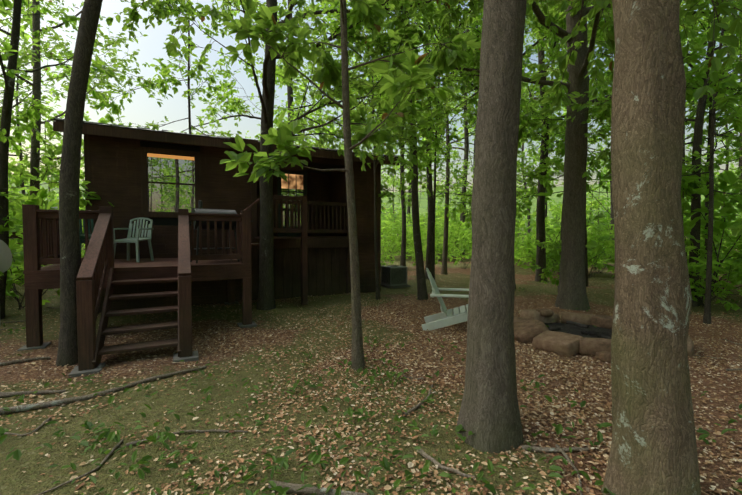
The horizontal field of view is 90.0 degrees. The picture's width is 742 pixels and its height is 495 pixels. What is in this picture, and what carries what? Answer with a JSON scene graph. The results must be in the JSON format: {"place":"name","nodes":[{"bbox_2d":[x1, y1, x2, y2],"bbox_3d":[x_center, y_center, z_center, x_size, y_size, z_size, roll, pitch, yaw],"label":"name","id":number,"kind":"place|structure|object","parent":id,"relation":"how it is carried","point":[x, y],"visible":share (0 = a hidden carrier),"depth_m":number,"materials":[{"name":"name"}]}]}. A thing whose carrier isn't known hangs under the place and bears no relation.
{"place":"outdoors","nodes":[
{"label":"outdoors","id":0,"kind":"place"},
{"bbox_2d":[0,0,739,191],"label":"sky","id":1,"kind":"structure","parent":0,"point":[143,109],"materials":[{"name":"white"}]},
{"bbox_2d":[0,174,741,494],"bbox_3d":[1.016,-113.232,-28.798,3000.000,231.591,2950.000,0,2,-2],"label":"ground","id":2,"kind":"structure","parent":0,"point":[15,479],"depth_m":3.72,"materials":[{"name":"brown soil"}]},
{"bbox_2d":[0,240,11,325],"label":"satellite dish","id":3,"kind":"object","parent":2,"relation":"on","point":[5,258],"visible":0.96,"depth_m":6.73,"materials":[{"name":"metal"}]},
{"bbox_2d":[8,165,21,215],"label":"tree sapling","id":4,"kind":"object","parent":2,"relation":"on","point":[13,210],"visible":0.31,"depth_m":7.64,"materials":[{"name":"green plant"}]},
{"bbox_2d":[1,0,59,194],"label":"tree sapling","id":5,"kind":"object","parent":2,"relation":"on","point":[26,104],"visible":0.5,"depth_m":10.02,"materials":[{"name":"green plant"}]},
{"bbox_2d":[0,0,62,156],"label":"tree sapling","id":6,"kind":"object","parent":2,"relation":"on","point":[31,111],"visible":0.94,"depth_m":7.12,"materials":[{"name":"green plant"}]},
{"bbox_2d":[9,207,56,281],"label":"sapling","id":7,"kind":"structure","parent":2,"relation":"on","point":[13,235],"depth_m":12.84,"materials":[{"name":"green plant"}]},
{"bbox_2d":[0,0,125,227],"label":"tree sapling","id":8,"kind":"object","parent":2,"relation":"on","point":[96,95],"visible":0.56,"depth_m":7.50,"materials":[{"name":"green plant"}]},
{"bbox_2d":[0,0,172,318],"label":"tree","id":9,"kind":"object","parent":2,"relation":"on","point":[13,60],"visible":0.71,"depth_m":7.35,"materials":[{"name":"green plant"}]},
{"bbox_2d":[4,0,199,289],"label":"tree","id":10,"kind":"object","parent":2,"relation":"on","point":[35,159],"visible":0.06,"depth_m":10.49,"materials":[{"name":"green plant"}]},
{"bbox_2d":[56,0,221,366],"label":"crooked tree","id":11,"kind":"object","parent":2,"relation":"on","point":[70,257],"visible":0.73,"depth_m":4.67,"materials":[{"name":"brown plant"}]},
{"bbox_2d":[17,195,307,377],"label":"deck","id":12,"kind":"structure","parent":2,"relation":"on","point":[101,268],"depth_m":5.41,"materials":[{"name":"wood"}]},
{"bbox_2d":[79,219,93,256],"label":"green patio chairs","id":13,"kind":"object","parent":12,"relation":"on","point":[81,237],"visible":0.06,"depth_m":6.76,"materials":[{"name":"green plastic"}]},
{"bbox_2d":[113,217,153,261],"bbox_3d":[-4.585,-0.161,7.170,0.520,0.865,0.605,0,2,-2],"label":"patio chair","id":14,"kind":"object","parent":12,"relation":"on","point":[129,239],"visible":0.92,"depth_m":7.34,"materials":[{"name":"green plastic"}]},
{"bbox_2d":[190,200,252,262],"bbox_3d":[-2.851,-0.310,7.140,1.074,1.162,0.507,-1,2,-37],"label":"hot tub","id":15,"kind":"object","parent":12,"relation":"on","point":[199,209],"visible":0.6,"depth_m":6.91,"materials":[{"name":"grey"}]},
{"bbox_2d":[81,0,265,175],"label":"tree sapling","id":16,"kind":"object","parent":2,"relation":"on","point":[165,70],"visible":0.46,"depth_m":9.82,"materials":[{"name":"green plant"}]},
{"bbox_2d":[51,118,398,313],"bbox_3d":[-4.203,-1.123,11.947,7.740,4.738,7.013,-1,2,-27],"label":"cabin","id":17,"kind":"object","parent":2,"relation":"on","point":[159,178],"visible":0.65,"depth_m":8.73,"materials":[{"name":"brown wood"}]},
{"bbox_2d":[205,0,343,148],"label":"tree sapling","id":18,"kind":"object","parent":2,"relation":"on","point":[230,87],"visible":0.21,"depth_m":12.15,"materials":[{"name":"green plant"}]},
{"bbox_2d":[197,0,481,299],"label":"tree behind chair","id":19,"kind":"object","parent":2,"relation":"on","point":[422,293],"visible":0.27,"depth_m":9.33,"materials":[{"name":"green plant"}]},
{"bbox_2d":[220,0,480,369],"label":"tree sapling","id":20,"kind":"object","parent":2,"relation":"on","point":[405,86],"visible":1,"depth_m":4.23,"materials":[{"name":"green plant"}]},
{"bbox_2d":[147,0,557,309],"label":"tree","id":21,"kind":"object","parent":2,"relation":"on","point":[266,299],"visible":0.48,"depth_m":7.06,"materials":[{"name":"green plant"}]},
{"bbox_2d":[273,3,433,180],"bbox_3d":[-0.778,-3.212,12.532,5.142,9.412,5.154,-2,3,-42],"label":"tree sapling","id":22,"kind":"object","parent":2,"relation":"on","point":[275,121],"visible":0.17,"depth_m":11.83,"materials":[{"name":"green plant"}]},
{"bbox_2d":[251,0,460,299],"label":"tree sapling","id":23,"kind":"object","parent":2,"relation":"on","point":[410,174],"visible":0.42,"depth_m":8.48,"materials":[{"name":"green plant"}]},
{"bbox_2d":[0,157,741,310],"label":"shrubs","id":24,"kind":"object","parent":2,"relation":"on","point":[727,244],"visible":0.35,"depth_m":10.50,"materials":[{"name":"green plant"}]},
{"bbox_2d":[0,0,741,258],"bbox_3d":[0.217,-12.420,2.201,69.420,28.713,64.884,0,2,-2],"label":"forest trees","id":25,"kind":"object","parent":2,"relation":"on","point":[28,13],"visible":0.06,"depth_m":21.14,"materials":[{"name":"green plant"}]},
{"bbox_2d":[0,270,741,494],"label":"fallen leaves","id":26,"kind":"object","parent":2,"relation":"on","point":[347,482],"visible":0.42,"depth_m":3.69,"materials":[{"name":"brown plant"}]},
{"bbox_2d":[0,280,741,494],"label":"ground plants","id":27,"kind":"object","parent":2,"relation":"on","point":[385,463],"visible":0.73,"depth_m":2.81,"materials":[{"name":"plant"}]},
{"bbox_2d":[0,288,741,494],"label":"fallen sticks","id":28,"kind":"object","parent":2,"relation":"on","point":[294,488],"visible":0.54,"depth_m":3.10,"materials":[{"name":"brown wood"}]},
{"bbox_2d":[301,7,470,265],"bbox_3d":[0.664,-6.804,16.462,8.072,16.355,8.484,0,2,-2],"label":"tree","id":29,"kind":"object","parent":2,"relation":"on","point":[403,253],"visible":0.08,"depth_m":17.44,"materials":[{"name":"green plant"}]},
{"bbox_2d":[381,265,409,287],"bbox_3d":[0.744,0.927,11.970,0.740,0.678,0.740,-1,2,-27],"label":"air conditioner","id":30,"kind":"object","parent":2,"relation":"on","point":[393,276],"visible":1,"depth_m":11.74,"materials":[{"name":"metal"}]},
{"bbox_2d":[307,3,562,278],"bbox_3d":[3.363,-7.575,13.953,9.717,18.065,6.323,1,2,30],"label":"tree","id":31,"kind":"object","parent":2,"relation":"on","point":[428,265],"visible":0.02,"depth_m":13.86,"materials":[{"name":"green plant"}]},
{"bbox_2d":[422,268,468,330],"bbox_3d":[1.520,0.912,6.568,1.194,1.087,0.952,0,2,12],"label":"adirondack chair","id":32,"kind":"object","parent":2,"relation":"on","point":[445,317],"visible":0.71,"depth_m":6.37,"materials":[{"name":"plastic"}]},
{"bbox_2d":[349,4,554,274],"bbox_3d":[3.357,-6.882,15.299,8.197,16.586,6.874,1,2,19],"label":"tree","id":33,"kind":"object","parent":2,"relation":"on","point":[445,249],"visible":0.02,"depth_m":15.38,"materials":[{"name":"green plant"}]},
{"bbox_2d":[374,3,535,279],"bbox_3d":[2.029,-3.378,11.462,5.700,9.773,6.121,0,2,-2],"label":"tree sapling","id":34,"kind":"object","parent":2,"relation":"on","point":[452,211],"visible":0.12,"depth_m":11.72,"materials":[{"name":"green plant"}]},
{"bbox_2d":[406,25,551,219],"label":"tree sapling","id":35,"kind":"object","parent":2,"relation":"on","point":[455,176],"visible":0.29,"depth_m":13.75,"materials":[{"name":"green plant"}]},
{"bbox_2d":[367,0,609,211],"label":"tree sapling","id":36,"kind":"object","parent":2,"relation":"on","point":[547,167],"visible":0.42,"depth_m":9.55,"materials":[{"name":"green plant"}]},
{"bbox_2d":[383,0,606,288],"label":"tree","id":37,"kind":"object","parent":2,"relation":"on","point":[478,39],"visible":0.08,"depth_m":10.54,"materials":[{"name":"green plant"}]},
{"bbox_2d":[303,0,741,310],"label":"oak tree","id":38,"kind":"object","parent":2,"relation":"on","point":[571,294],"visible":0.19,"depth_m":8.03,"materials":[{"name":"grey plant"}]},
{"bbox_2d":[459,4,613,291],"bbox_3d":[5.497,-3.135,10.568,4.978,9.374,6.283,0,2,-2],"label":"tree sapling","id":39,"kind":"object","parent":2,"relation":"on","point":[600,98],"visible":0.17,"depth_m":10.70,"materials":[{"name":"green plant"}]},
{"bbox_2d":[447,0,741,157],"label":"tree","id":40,"kind":"object","parent":2,"relation":"on","point":[736,144],"visible":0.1,"depth_m":9.32,"materials":[{"name":"green plant"}]},
{"bbox_2d":[454,0,741,452],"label":"oak tree","id":41,"kind":"object","parent":2,"relation":"on","point":[489,416],"visible":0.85,"depth_m":2.87,"materials":[{"name":"grey plant"}]},
{"bbox_2d":[513,309,693,362],"bbox_3d":[3.552,1.327,5.973,2.681,0.414,2.430,0,2,-2],"label":"fire pit","id":42,"kind":"object","parent":2,"relation":"on","point":[571,334],"visible":0.56,"depth_m":5.65,"materials":[{"name":"stone"}]},
{"bbox_2d":[517,2,690,286],"bbox_3d":[6.171,-3.054,11.783,5.370,9.098,5.356,1,2,21],"label":"tree sapling","id":43,"kind":"object","parent":2,"relation":"on","point":[556,250],"visible":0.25,"depth_m":10.54,"materials":[{"name":"green plant"}]},
{"bbox_2d":[524,0,724,306],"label":"tree","id":44,"kind":"object","parent":2,"relation":"on","point":[698,120],"visible":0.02,"depth_m":8.43,"materials":[{"name":"green plant"}]},
{"bbox_2d":[521,2,738,281],"bbox_3d":[6.998,-7.892,12.473,7.801,18.791,8.232,-1,2,-38],"label":"tree","id":45,"kind":"object","parent":2,"relation":"on","point":[540,233],"visible":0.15,"depth_m":12.99,"materials":[{"name":"green plant"}]},
{"bbox_2d":[520,0,741,180],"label":"tree sapling","id":46,"kind":"object","parent":2,"relation":"on","point":[545,129],"visible":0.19,"depth_m":9.19,"materials":[{"name":"green plant"}]},
{"bbox_2d":[526,0,741,494],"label":"lichen tree","id":47,"kind":"object","parent":2,"relation":"on","point":[653,450],"visible":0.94,"depth_m":2.11,"materials":[{"name":"brown plant"}]},
{"bbox_2d":[541,0,741,176],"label":"tree","id":48,"kind":"object","parent":2,"relation":"on","point":[739,167],"visible":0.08,"depth_m":12.32,"materials":[{"name":"green plant"}]},
{"bbox_2d":[566,0,741,324],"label":"tree sapling","id":49,"kind":"object","parent":2,"relation":"on","point":[726,103],"visible":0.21,"depth_m":5.44,"materials":[{"name":"green plant"}]},
{"bbox_2d":[681,8,741,294],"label":"tree sapling","id":50,"kind":"object","parent":2,"relation":"on","point":[688,185],"visible":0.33,"depth_m":8.24,"materials":[{"name":"green plant"}]},
{"bbox_2d":[683,12,741,201],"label":"tree sapling","id":51,"kind":"object","parent":2,"relation":"on","point":[735,151],"visible":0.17,"depth_m":10.57,"materials":[{"name":"green plant"}]},
{"bbox_2d":[698,42,741,236],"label":"tree sapling","id":52,"kind":"object","parent":2,"relation":"on","point":[736,229],"visible":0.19,"depth_m":5.45,"materials":[{"name":"green plant"}]}
]}

